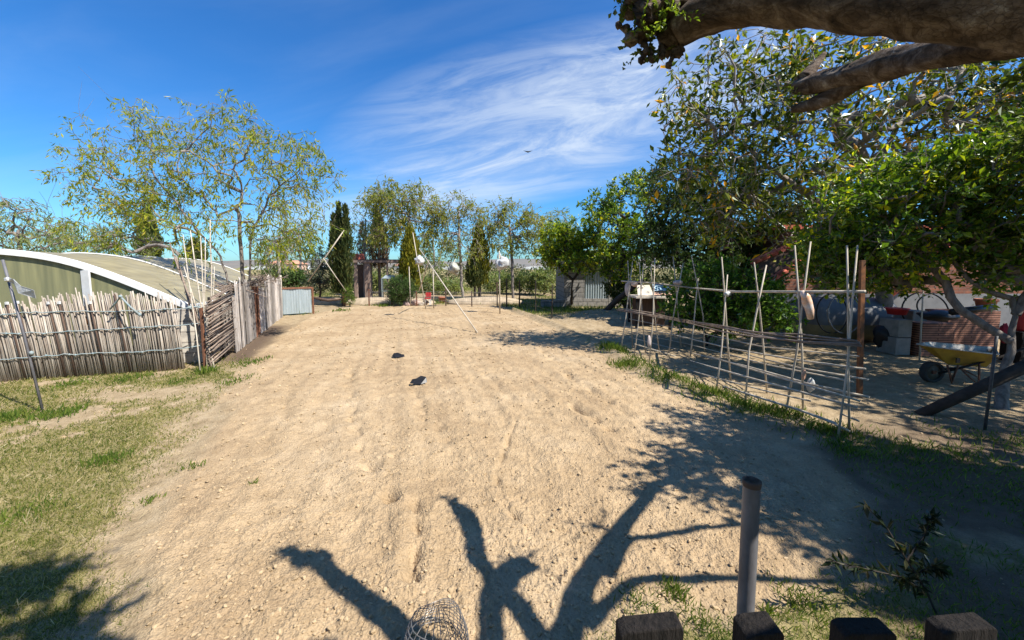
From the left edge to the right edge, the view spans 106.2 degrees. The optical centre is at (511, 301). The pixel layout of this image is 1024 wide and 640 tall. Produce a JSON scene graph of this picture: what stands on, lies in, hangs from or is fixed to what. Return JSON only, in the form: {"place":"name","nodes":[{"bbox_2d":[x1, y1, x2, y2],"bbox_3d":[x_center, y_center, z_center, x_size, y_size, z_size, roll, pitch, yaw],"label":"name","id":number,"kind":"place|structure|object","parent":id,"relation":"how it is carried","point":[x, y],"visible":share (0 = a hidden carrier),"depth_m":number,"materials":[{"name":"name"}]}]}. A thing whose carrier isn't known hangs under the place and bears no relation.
{"place":"outdoors","nodes":[
{"label":"outdoors","id":0,"kind":"place"},
{"bbox_2d":[0,355,252,639],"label":"grass","id":1,"kind":"structure","parent":0,"point":[9,463],"depth_m":3.09,"materials":[{"name":"plant"}]},
{"bbox_2d":[212,259,684,267],"bbox_3d":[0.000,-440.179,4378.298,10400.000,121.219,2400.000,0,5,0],"label":"hills","id":2,"kind":"structure","parent":0,"point":[236,263],"depth_m":3622.76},
{"bbox_2d":[283,287,673,318],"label":"grass","id":3,"kind":"structure","parent":0,"point":[571,308],"depth_m":16.74,"materials":[{"name":"green plant"}]},
{"bbox_2d":[142,305,866,639],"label":"tilled field","id":4,"kind":"structure","parent":0,"point":[362,516],"depth_m":2.88,"materials":[{"name":"soil"}]},
{"bbox_2d":[383,273,420,305],"bbox_3d":[-4.960,-0.490,17.288,1.688,1.616,1.490,-4,6,-36],"label":"bush","id":5,"kind":"object","parent":4,"relation":"on","point":[394,293],"visible":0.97,"depth_m":17.09,"materials":[{"name":"green plant"}]},
{"bbox_2d":[410,376,426,383],"bbox_3d":[-1.339,1.117,5.511,0.242,0.091,0.110,0,5,0],"label":"plastic scrap","id":6,"kind":"object","parent":4,"relation":"on","point":[421,380],"visible":1,"depth_m":5.51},
{"bbox_2d":[404,598,468,639],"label":"wire cylinder","id":7,"kind":"object","parent":4,"relation":"on","point":[457,629],"visible":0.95,"depth_m":1.71,"materials":[{"name":"metal"}]},
{"bbox_2d":[419,248,477,332],"bbox_3d":[-1.943,-0.449,11.246,0.036,2.361,3.474,-4,6,-38],"label":"cane pole","id":8,"kind":"object","parent":4,"relation":"on","point":[450,293],"visible":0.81,"depth_m":10.98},
{"bbox_2d":[136,306,862,639],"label":"soil clods","id":9,"kind":"object","parent":4,"relation":"on","point":[390,602],"visible":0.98,"depth_m":2.39,"materials":[{"name":"soil"}]},
{"bbox_2d":[499,251,500,313],"bbox_3d":[-0.460,-0.721,14.291,0.063,2.346,0.045,0,5,0],"label":"cane pole","id":10,"kind":"object","parent":4,"relation":"on","point":[499,288],"visible":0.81,"depth_m":14.30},
{"bbox_2d":[495,254,508,270],"bbox_3d":[-0.359,-1.461,14.123,0.519,0.625,0.360,0,5,0],"label":"plastic bag","id":11,"kind":"object","parent":10,"relation":"hanging from","point":[502,262],"visible":1,"depth_m":14.03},
{"bbox_2d":[0,268,1023,639],"bbox_3d":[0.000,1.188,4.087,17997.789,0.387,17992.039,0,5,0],"label":"ground","id":12,"kind":"structure","parent":0,"point":[908,388],"depth_m":3.26,"materials":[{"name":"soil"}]},
{"bbox_2d":[1,260,43,411],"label":"metal stake","id":13,"kind":"object","parent":12,"relation":"on","point":[29,353],"visible":0.89,"depth_m":4.50,"materials":[{"name":"metal"}]},
{"bbox_2d":[4,277,35,297],"bbox_3d":[-5.604,-0.163,4.392,0.453,0.245,0.048,1,5,11],"label":"ribbon","id":14,"kind":"object","parent":13,"relation":"attached to","point":[22,290],"visible":1,"depth_m":4.38,"materials":[{"name":"fabric"}]},
{"bbox_2d":[0,174,93,252],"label":"feathery tree","id":15,"kind":"object","parent":12,"relation":"on","point":[18,234],"visible":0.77,"depth_m":11.39,"materials":[{"name":"green plant"}]},
{"bbox_2d":[18,218,182,257],"bbox_3d":[-15.998,-1.463,15.223,5.761,3.875,2.700,0,5,0],"label":"feathery tree","id":16,"kind":"object","parent":12,"relation":"on","point":[148,245],"visible":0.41,"depth_m":15.23,"materials":[{"name":"green plant"}]},
{"bbox_2d":[0,288,201,381],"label":"cane fence","id":17,"kind":"object","parent":12,"relation":"on","point":[109,336],"visible":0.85,"depth_m":6.05,"materials":[{"name":"brown wood"}]},
{"bbox_2d":[109,295,141,315],"bbox_3d":[-6.070,0.063,6.016,0.449,0.350,0.057,-1,5,-7],"label":"knotted cord","id":18,"kind":"object","parent":17,"relation":"hanging from","point":[129,306],"visible":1,"depth_m":6.01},
{"bbox_2d":[0,249,268,368],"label":"greenhouse","id":19,"kind":"object","parent":12,"relation":"on","point":[49,274],"visible":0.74,"depth_m":6.64,"materials":[{"name":"white paint"}]},
{"bbox_2d":[132,206,166,257],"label":"cypress tree","id":20,"kind":"object","parent":12,"relation":"on","point":[150,233],"visible":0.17,"depth_m":16.66,"materials":[{"name":"green plant"}]},
{"bbox_2d":[29,77,346,339],"bbox_3d":[-7.284,-2.073,9.041,7.143,6.164,3.076,0,5,0],"label":"feathery tree","id":21,"kind":"object","parent":12,"relation":"on","point":[144,200],"visible":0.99,"depth_m":8.79,"materials":[{"name":"green plant"}]},
{"bbox_2d":[169,242,211,367],"bbox_3d":[-5.616,0.035,6.726,1.284,2.171,0.048,3,6,29],"label":"bamboo pole","id":22,"kind":"object","parent":12,"relation":"on","point":[196,318],"visible":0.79,"depth_m":6.74,"materials":[{"name":"wood"}]},
{"bbox_2d":[183,236,200,369],"bbox_3d":[-5.396,-0.008,6.479,0.030,2.296,1.134,-5,7,-45],"label":"bamboo pole","id":23,"kind":"object","parent":12,"relation":"on","point":[192,307],"visible":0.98,"depth_m":6.43,"materials":[{"name":"wood"}]},
{"bbox_2d":[175,256,208,363],"bbox_3d":[-5.598,0.156,6.733,1.027,1.931,0.058,3,6,29],"label":"bamboo pole","id":24,"kind":"object","parent":12,"relation":"on","point":[191,312],"visible":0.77,"depth_m":6.76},
{"bbox_2d":[181,238,208,259],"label":"cypress tree","id":25,"kind":"object","parent":12,"relation":"on","point":[197,255],"visible":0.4,"depth_m":17.63,"materials":[{"name":"green plant"}]},
{"bbox_2d":[190,230,207,349],"bbox_3d":[-5.498,-0.081,6.771,0.896,2.389,0.036,5,7,43],"label":"bamboo pole","id":26,"kind":"object","parent":12,"relation":"on","point":[194,259],"visible":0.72,"depth_m":6.82,"materials":[{"name":"wood"}]},
{"bbox_2d":[199,308,205,366],"bbox_3d":[-5.245,0.665,6.536,0.035,1.136,0.035,0,5,0],"label":"steel post","id":27,"kind":"object","parent":12,"relation":"on","point":[202,335],"visible":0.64,"depth_m":6.52,"materials":[{"name":"metal"}]},
{"bbox_2d":[200,236,207,368],"bbox_3d":[-5.423,-0.035,6.763,0.038,2.297,0.904,-4,6,-37],"label":"bamboo pole","id":28,"kind":"object","parent":12,"relation":"on","point":[203,300],"visible":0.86,"depth_m":6.77,"materials":[{"name":"wood"}]},
{"bbox_2d":[209,220,212,316],"bbox_3d":[-5.500,-0.582,7.026,0.046,1.837,0.224,-1,5,-10],"label":"bamboo pole","id":29,"kind":"object","parent":12,"relation":"on","point":[210,262],"visible":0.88,"depth_m":7.02,"materials":[{"name":"wood"}]},
{"bbox_2d":[203,286,236,366],"bbox_3d":[-5.366,0.407,7.098,0.121,1.351,1.333,-2,5,-21],"label":"stick hurdle","id":30,"kind":"object","parent":12,"relation":"on","point":[211,307],"visible":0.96,"depth_m":6.96,"materials":[{"name":"brown wood"}]},
{"bbox_2d":[228,274,282,352],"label":"plank wall","id":31,"kind":"structure","parent":12,"relation":"on","point":[259,310],"depth_m":9.32,"materials":[{"name":"grey wood"}]},
{"bbox_2d":[201,271,287,296],"bbox_3d":[-7.223,-0.562,10.774,1.311,0.623,6.367,-2,5,-24],"label":"brushwood","id":32,"kind":"object","parent":31,"relation":"on","point":[260,280],"visible":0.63,"depth_m":9.76,"materials":[{"name":"wood"}]},
{"bbox_2d":[236,225,305,283],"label":"feathery tree","id":33,"kind":"object","parent":12,"relation":"on","point":[272,258],"visible":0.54,"depth_m":14.76,"materials":[{"name":"green plant"}]},
{"bbox_2d":[260,265,307,286],"bbox_3d":[-12.283,-1.113,20.982,2.582,2.072,2.160,0,5,0],"label":"hedge","id":34,"kind":"object","parent":12,"relation":"on","point":[293,279],"visible":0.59,"depth_m":20.61,"materials":[{"name":"green plant"}]},
{"bbox_2d":[282,287,313,313],"bbox_3d":[-7.908,0.018,14.097,1.182,1.108,0.070,-4,7,-40],"label":"metal screen","id":35,"kind":"object","parent":12,"relation":"on","point":[296,300],"visible":0.85,"depth_m":14.12,"materials":[{"name":"metal"}]},
{"bbox_2d":[273,215,324,286],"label":"feathery tree","id":36,"kind":"object","parent":12,"relation":"on","point":[299,225],"visible":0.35,"depth_m":21.70,"materials":[{"name":"green plant"}]},
{"bbox_2d":[311,297,340,304],"bbox_3d":[-8.758,0.076,18.583,2.091,0.627,1.275,0,5,0],"label":"earth mound","id":37,"kind":"object","parent":12,"relation":"on","point":[318,302],"visible":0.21,"depth_m":18.01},
{"bbox_2d":[300,245,330,300],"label":"pine tree","id":38,"kind":"object","parent":37,"relation":"on","point":[320,280],"visible":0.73,"depth_m":17.83,"materials":[{"name":"green plant"}]},
{"bbox_2d":[325,201,355,305],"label":"cypress tree","id":39,"kind":"object","parent":12,"relation":"on","point":[340,258],"visible":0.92,"depth_m":17.19,"materials":[{"name":"green plant"}]},
{"bbox_2d":[339,284,356,306],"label":"bush","id":40,"kind":"object","parent":12,"relation":"on","point":[351,296],"visible":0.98,"depth_m":16.96,"materials":[{"name":"green plant"}]},
{"bbox_2d":[355,220,368,264],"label":"cypress tree","id":41,"kind":"object","parent":12,"relation":"on","point":[360,244],"visible":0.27,"depth_m":23.60,"materials":[{"name":"green plant"}]},
{"bbox_2d":[349,200,386,297],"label":"feathery tree","id":42,"kind":"object","parent":12,"relation":"on","point":[362,234],"visible":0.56,"depth_m":20.69,"materials":[{"name":"green plant"}]},
{"bbox_2d":[347,297,389,304],"bbox_3d":[-6.765,0.086,18.485,3.139,0.632,1.215,0,5,0],"label":"earth mound","id":43,"kind":"object","parent":12,"relation":"on","point":[364,301],"visible":0.23,"depth_m":18.03,"materials":[{"name":"soil"}]},
{"bbox_2d":[353,259,401,297],"bbox_3d":[-7.173,-1.181,20.671,3.228,2.150,1.590,0,5,0],"label":"timber frame","id":44,"kind":"object","parent":12,"relation":"on","point":[365,269],"visible":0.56,"depth_m":19.97,"materials":[{"name":"brown wood"}]},
{"bbox_2d":[367,212,389,296],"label":"cypress tree","id":45,"kind":"object","parent":12,"relation":"on","point":[379,254],"visible":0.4,"depth_m":22.59,"materials":[{"name":"green plant"}]},
{"bbox_2d":[372,270,390,292],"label":"shrub","id":46,"kind":"object","parent":12,"relation":"on","point":[376,277],"visible":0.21,"depth_m":25.77,"materials":[{"name":"green plant"}]},
{"bbox_2d":[353,172,450,252],"bbox_3d":[-5.520,-3.224,19.738,5.088,6.594,3.224,0,5,0],"label":"feathery tree","id":47,"kind":"object","parent":12,"relation":"on","point":[394,233],"visible":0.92,"depth_m":19.34,"materials":[{"name":"green plant"}]},
{"bbox_2d":[397,225,424,290],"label":"conifer","id":48,"kind":"object","parent":12,"relation":"on","point":[407,253],"visible":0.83,"depth_m":18.07,"materials":[{"name":"green plant"}]},
{"bbox_2d":[417,274,440,292],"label":"shrub","id":49,"kind":"object","parent":12,"relation":"on","point":[428,279],"visible":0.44,"depth_m":26.51,"materials":[{"name":"green plant"}]},
{"bbox_2d":[368,282,497,306],"bbox_3d":[-3.566,-0.299,17.191,5.926,1.200,0.256,0,5,5],"label":"wire fence","id":50,"kind":"object","parent":12,"relation":"on","point":[413,300],"visible":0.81,"depth_m":17.16,"materials":[{"name":"metal"}]},
{"bbox_2d":[419,230,450,290],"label":"feathery tree","id":51,"kind":"object","parent":12,"relation":"on","point":[431,252],"visible":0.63,"depth_m":26.79,"materials":[{"name":"green plant"}]},
{"bbox_2d":[0,296,881,639],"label":"weed tufts","id":52,"kind":"object","parent":12,"relation":"on","point":[630,364],"visible":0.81,"depth_m":4.24,"materials":[{"name":"green plant"}]},
{"bbox_2d":[430,277,469,294],"bbox_3d":[-3.964,-1.052,25.047,2.748,1.561,2.426,0,5,0],"label":"shrub","id":53,"kind":"object","parent":12,"relation":"on","point":[455,286],"visible":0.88,"depth_m":24.55,"materials":[{"name":"green plant"}]},
{"bbox_2d":[432,189,487,297],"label":"feathery tree","id":54,"kind":"object","parent":12,"relation":"on","point":[449,245],"visible":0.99,"depth_m":19.57,"materials":[{"name":"green plant"}]},
{"bbox_2d":[247,262,699,294],"bbox_3d":[4.936,-2.357,34.922,62.664,2.740,22.738,0,5,0],"label":"scrub","id":55,"kind":"object","parent":12,"relation":"on","point":[508,271],"visible":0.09,"depth_m":31.14,"materials":[{"name":"green plant"}]},
{"bbox_2d":[465,254,484,296],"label":"conifer","id":56,"kind":"object","parent":12,"relation":"on","point":[474,283],"visible":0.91,"depth_m":20.29,"materials":[{"name":"green plant"}]},
{"bbox_2d":[467,222,493,296],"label":"conifer","id":57,"kind":"object","parent":12,"relation":"on","point":[486,265],"visible":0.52,"depth_m":20.59,"materials":[{"name":"green plant"}]},
{"bbox_2d":[447,297,523,304],"bbox_3d":[-1.284,0.056,18.560,3.786,0.608,1.177,0,5,0],"label":"earth mound","id":58,"kind":"object","parent":12,"relation":"on","point":[482,301],"visible":0.5,"depth_m":18.16,"materials":[{"name":"soil"}]},
{"bbox_2d":[482,270,510,292],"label":"shrub","id":59,"kind":"object","parent":12,"relation":"on","point":[490,285],"visible":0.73,"depth_m":25.67,"materials":[{"name":"green plant"}]},
{"bbox_2d":[470,195,548,297],"bbox_3d":[-0.281,-2.931,20.672,4.833,5.844,3.242,0,5,0],"label":"feathery tree","id":60,"kind":"object","parent":12,"relation":"on","point":[515,239],"visible":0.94,"depth_m":20.47,"materials":[{"name":"green plant"}]},
{"bbox_2d":[508,268,539,294],"bbox_3d":[0.815,-1.241,24.995,2.292,1.953,2.384,0,5,0],"label":"shrub","id":61,"kind":"object","parent":12,"relation":"on","point":[522,277],"visible":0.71,"depth_m":24.64,"materials":[{"name":"green plant"}]},
{"bbox_2d":[506,278,552,317],"bbox_3d":[0.622,-0.171,14.857,0.234,1.350,4.732,-2,5,-19],"label":"wire fence","id":62,"kind":"object","parent":12,"relation":"on","point":[551,310],"visible":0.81,"depth_m":14.42,"materials":[{"name":"grey"}]},
{"bbox_2d":[528,266,555,295],"bbox_3d":[1.967,-1.357,23.990,1.899,2.049,2.488,-2,6,-25],"label":"shrub","id":63,"kind":"object","parent":12,"relation":"on","point":[543,277],"visible":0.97,"depth_m":23.59,"materials":[{"name":"green plant"}]},
{"bbox_2d":[530,206,576,278],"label":"feathery tree","id":64,"kind":"object","parent":12,"relation":"on","point":[557,214],"visible":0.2,"depth_m":23.42,"materials":[{"name":"green plant"}]},
{"bbox_2d":[541,299,565,307],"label":"wall","id":65,"kind":"structure","parent":12,"relation":"on","point":[558,303],"depth_m":16.77,"materials":[{"name":"concrete"}]},
{"bbox_2d":[532,214,615,304],"bbox_3d":[2.520,-1.505,15.693,3.099,3.987,3.070,4,6,38],"label":"citrus tree","id":66,"kind":"object","parent":12,"relation":"on","point":[569,241],"visible":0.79,"depth_m":15.11,"materials":[{"name":"green plant"}]},
{"bbox_2d":[556,250,631,306],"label":"block shed","id":67,"kind":"structure","parent":12,"relation":"on","point":[586,292],"depth_m":17.07,"materials":[{"name":"concrete"}]},
{"bbox_2d":[584,267,608,298],"bbox_3d":[3.747,-0.853,17.071,1.084,1.413,0.050,0,5,0],"label":"corrugated door","id":68,"kind":"structure","parent":67,"relation":"in","point":[592,290],"depth_m":17.09,"materials":[{"name":"metal"}]},
{"bbox_2d":[560,166,665,308],"bbox_3d":[3.898,-2.172,13.934,3.387,5.555,3.078,-2,5,-24],"label":"evergreen tree","id":69,"kind":"object","parent":12,"relation":"on","point":[608,210],"visible":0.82,"depth_m":13.86,"materials":[{"name":"green plant"}]},
{"bbox_2d":[600,269,636,307],"bbox_3d":[4.159,-0.393,14.574,1.339,1.765,2.031,-3,6,-27],"label":"bush","id":70,"kind":"object","parent":12,"relation":"on","point":[613,291],"visible":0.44,"depth_m":14.44,"materials":[{"name":"green plant"}]},
{"bbox_2d":[603,278,643,309],"bbox_3d":[3.368,-0.006,12.272,0.194,1.513,1.760,-4,7,-41],"label":"leaning trunk","id":71,"kind":"object","parent":12,"relation":"on","point":[615,301],"visible":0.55,"depth_m":12.21,"materials":[{"name":"brown plant"}]},
{"bbox_2d":[628,294,671,329],"bbox_3d":[3.787,0.300,10.617,0.993,0.958,0.800,0,5,0],"label":"table","id":72,"kind":"object","parent":12,"relation":"on","point":[647,303],"visible":0.45,"depth_m":10.63,"materials":[{"name":"brown wood"}]},
{"bbox_2d":[637,285,652,294],"bbox_3d":[3.577,-0.316,10.402,0.428,0.266,0.280,0,5,0],"label":"board","id":73,"kind":"object","parent":72,"relation":"on","point":[646,290],"visible":0.71,"depth_m":10.38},
{"bbox_2d":[652,251,809,345],"bbox_3d":[4.555,-0.024,8.195,2.755,2.142,2.115,0,5,0],"label":"bush","id":74,"kind":"object","parent":12,"relation":"on","point":[777,310],"visible":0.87,"depth_m":7.86,"materials":[{"name":"green plant"}]},
{"bbox_2d":[616,241,869,437],"bbox_3d":[2.993,0.359,5.927,1.889,2.353,4.603,0,5,0],"label":"cane trellis","id":75,"kind":"object","parent":12,"relation":"on","point":[848,342],"visible":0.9,"depth_m":4.60,"materials":[{"name":"wood"}]},
{"bbox_2d":[800,290,813,319],"bbox_3d":[3.357,0.035,4.366,0.164,0.334,0.095,0,5,0],"label":"plastic strip","id":76,"kind":"object","parent":75,"relation":"hanging from","point":[807,302],"visible":1,"depth_m":4.34,"materials":[{"name":"plastic"}]},
{"bbox_2d":[629,149,862,315],"bbox_3d":[6.695,-1.813,11.142,6.426,5.331,3.408,0,5,0],"label":"evergreen tree","id":77,"kind":"object","parent":12,"relation":"on","point":[671,246],"visible":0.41,"depth_m":10.70,"materials":[{"name":"green plant"}]},
{"bbox_2d":[736,476,761,614],"bbox_3d":[0.808,1.144,1.336,0.061,1.089,0.075,0,5,0],"label":"steel pipe","id":78,"kind":"object","parent":12,"relation":"on","point":[749,533],"visible":0.94,"depth_m":1.29,"materials":[{"name":"galvanised steel"},{"name":"rusty steel"}]},
{"bbox_2d":[555,346,1023,639],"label":"weeds","id":79,"kind":"object","parent":12,"relation":"on","point":[910,485],"visible":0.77,"depth_m":2.83,"materials":[{"name":"green plant"}]},
{"bbox_2d":[615,611,997,639],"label":"paling fence","id":80,"kind":"object","parent":12,"relation":"on","point":[760,625],"visible":1,"depth_m":0.91,"materials":[{"name":"brown wood"}]},
{"bbox_2d":[608,0,1023,181],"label":"pollarded tree","id":81,"kind":"object","parent":12,"relation":"on","point":[946,33],"visible":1,"depth_m":1.05,"materials":[{"name":"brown plant"}]},
{"bbox_2d":[638,27,1023,306],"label":"leathery tree","id":82,"kind":"object","parent":12,"relation":"on","point":[925,103],"visible":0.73,"depth_m":6.80,"materials":[{"name":"green plant"}]},
{"bbox_2d":[784,297,896,340],"bbox_3d":[7.637,0.396,8.969,1.969,1.022,1.032,0,5,0],"label":"water tank","id":83,"kind":"object","parent":12,"relation":"on","point":[875,310],"visible":0.47,"depth_m":8.53,"materials":[{"name":"plastic"}]},
{"bbox_2d":[816,294,846,332],"bbox_3d":[6.868,0.252,8.253,0.696,0.849,0.110,0,5,0],"label":"hose loop","id":84,"kind":"object","parent":83,"relation":"on","point":[817,317],"visible":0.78,"depth_m":8.24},
{"bbox_2d":[856,260,865,397],"bbox_3d":[4.542,0.414,5.008,0.163,1.905,0.040,0,5,0],"label":"steel post","id":85,"kind":"object","parent":12,"relation":"on","point":[861,317],"visible":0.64,"depth_m":4.99,"materials":[{"name":"metal"}]},
{"bbox_2d":[707,225,1023,334],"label":"brick house","id":86,"kind":"structure","parent":12,"relation":"on","point":[963,294],"depth_m":9.81,"materials":[{"name":"red brick"}]},
{"bbox_2d":[821,499,952,613],"bbox_3d":[1.819,1.261,1.885,0.741,0.565,0.173,-1,5,-9],"label":"sapling","id":87,"kind":"object","parent":12,"relation":"on","point":[938,568],"visible":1,"depth_m":1.88,"materials":[{"name":"green plant"}]},
{"bbox_2d":[873,325,909,347],"bbox_3d":[7.747,0.711,7.852,0.695,0.702,0.520,0,5,0],"label":"scrap heap","id":88,"kind":"object","parent":12,"relation":"on","point":[880,334],"visible":0.36,"depth_m":7.79,"materials":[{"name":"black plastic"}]},
{"bbox_2d":[876,317,912,354],"bbox_3d":[7.635,0.681,7.689,0.290,0.696,0.400,0,5,0],"label":"block stack","id":89,"kind":"object","parent":12,"relation":"on","point":[900,332],"visible":0.91,"depth_m":7.52,"materials":[{"name":"concrete"}]},
{"bbox_2d":[884,307,910,314],"bbox_3d":[7.755,0.187,7.746,0.400,0.130,0.390,0,5,0],"label":"bowl","id":90,"kind":"object","parent":89,"relation":"on","point":[896,311],"visible":1,"depth_m":7.66,"materials":[{"name":"red plastic"}]},
{"bbox_2d":[893,309,927,320],"bbox_3d":[8.170,0.584,7.931,0.318,0.842,0.400,0,5,0],"label":"tarpaulin","id":91,"kind":"object","parent":89,"relation":"on","point":[912,315],"visible":0.09,"depth_m":7.73,"materials":[{"name":"plastic"}]},
{"bbox_2d":[776,104,1023,409],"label":"citrus tree","id":92,"kind":"object","parent":12,"relation":"on","point":[979,199],"visible":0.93,"depth_m":4.99,"materials":[{"name":"green plant"}]},
{"bbox_2d":[918,291,923,360],"bbox_3d":[7.522,0.440,7.065,0.075,1.294,0.024,0,5,0],"label":"cane stake","id":93,"kind":"object","parent":12,"relation":"on","point":[919,357],"visible":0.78,"depth_m":7.07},
{"bbox_2d":[910,320,955,355],"bbox_3d":[8.221,0.716,7.641,0.623,0.641,0.450,0,5,0],"label":"brick stack","id":94,"kind":"object","parent":12,"relation":"on","point":[937,331],"visible":0.48,"depth_m":7.42,"materials":[{"name":"brick"}]},
{"bbox_2d":[916,309,959,321],"bbox_3d":[8.009,0.258,7.250,0.599,0.230,0.463,0,5,0],"label":"tarpaulin","id":95,"kind":"object","parent":94,"relation":"on","point":[939,315],"visible":0.91,"depth_m":7.12,"materials":[{"name":"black plastic"}]},
{"bbox_2d":[925,309,1000,346],"bbox_3d":[9.180,0.588,7.881,1.038,0.855,0.450,0,5,0],"label":"brick stack","id":96,"kind":"object","parent":12,"relation":"on","point":[967,332],"visible":0.23,"depth_m":7.66,"materials":[{"name":"brick"}]},
{"bbox_2d":[948,304,994,314],"bbox_3d":[7.949,0.134,6.637,0.714,0.202,0.114,0,5,0],"label":"tarpaulin","id":97,"kind":"object","parent":96,"relation":"on","point":[972,309],"visible":0.64,"depth_m":6.59,"materials":[{"name":"black plastic"}]},
{"bbox_2d":[914,359,1023,415],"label":"leaning beam","id":98,"kind":"structure","parent":12,"relation":"on","point":[1009,373],"depth_m":4.30,"materials":[{"name":"brown wood"}]},
{"bbox_2d":[916,342,1023,383],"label":"wheelbarrow","id":99,"kind":"object","parent":12,"relation":"on","point":[962,355],"visible":0.96,"depth_m":5.66,"materials":[{"name":"yellow paint"}]},
{"bbox_2d":[941,58,1023,143],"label":"shade tree","id":100,"kind":"object","parent":12,"relation":"on","point":[1003,93],"visible":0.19,"depth_m":6.51,"materials":[{"name":"green plant"}]},
{"bbox_2d":[983,336,998,429],"bbox_3d":[4.998,0.902,4.020,0.045,1.103,0.022,0,5,0],"label":"iron bar","id":101,"kind":"object","parent":12,"relation":"on","point":[996,338],"visible":0.78,"depth_m":4.01,"materials":[{"name":"metal"}]},
{"bbox_2d":[989,58,1023,174],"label":"shade tree","id":102,"kind":"object","parent":12,"relation":"on","point":[996,63],"visible":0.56,"depth_m":3.12,"materials":[{"name":"green plant"}]},
{"bbox_2d":[998,331,1023,362],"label":"crate","id":103,"kind":"object","parent":12,"relation":"on","point":[1019,356],"visible":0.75,"depth_m":6.90,"materials":[{"name":"brown wood"}]},
{"bbox_2d":[1016,312,1023,330],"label":"gas bottle","id":104,"kind":"object","parent":103,"relation":"on","point":[1020,325],"visible":0.41,"depth_m":6.93,"materials":[{"name":"red metal"}]},
{"bbox_2d":[0,0,1023,261],"label":"sky","id":105,"kind":"structure","parent":0,"point":[450,95],"materials":[{"name":"blue"}]},
{"bbox_2d":[750,241,800,280],"bbox_3d":[6.160,-0.912,8.704,1.321,0.977,0.450,0,5,0],"label":"tiled awning","id":106,"kind":"object","parent":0,"point":[768,260],"visible":0.47,"depth_m":8.75,"materials":[{"name":"tile"}]},
{"bbox_2d":[973,298,999,305],"bbox_3d":[9.588,0.063,7.785,0.340,0.250,0.331,0,5,0],"label":"plant pot","id":107,"kind":"object","parent":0,"point":[979,301],"visible":0.56,"depth_m":7.73,"materials":[{"name":"ceramic"}]},
{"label":"cane pole","id":108,"kind":"object","parent":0,"visible":0},
{"bbox_2d":[448,262,459,275],"bbox_3d":[-2.483,-1.409,16.464,0.510,0.622,0.420,0,5,0],"label":"plastic bag","id":109,"kind":"object","parent":108,"relation":"hanging from","point":[453,268],"visible":1,"depth_m":16.35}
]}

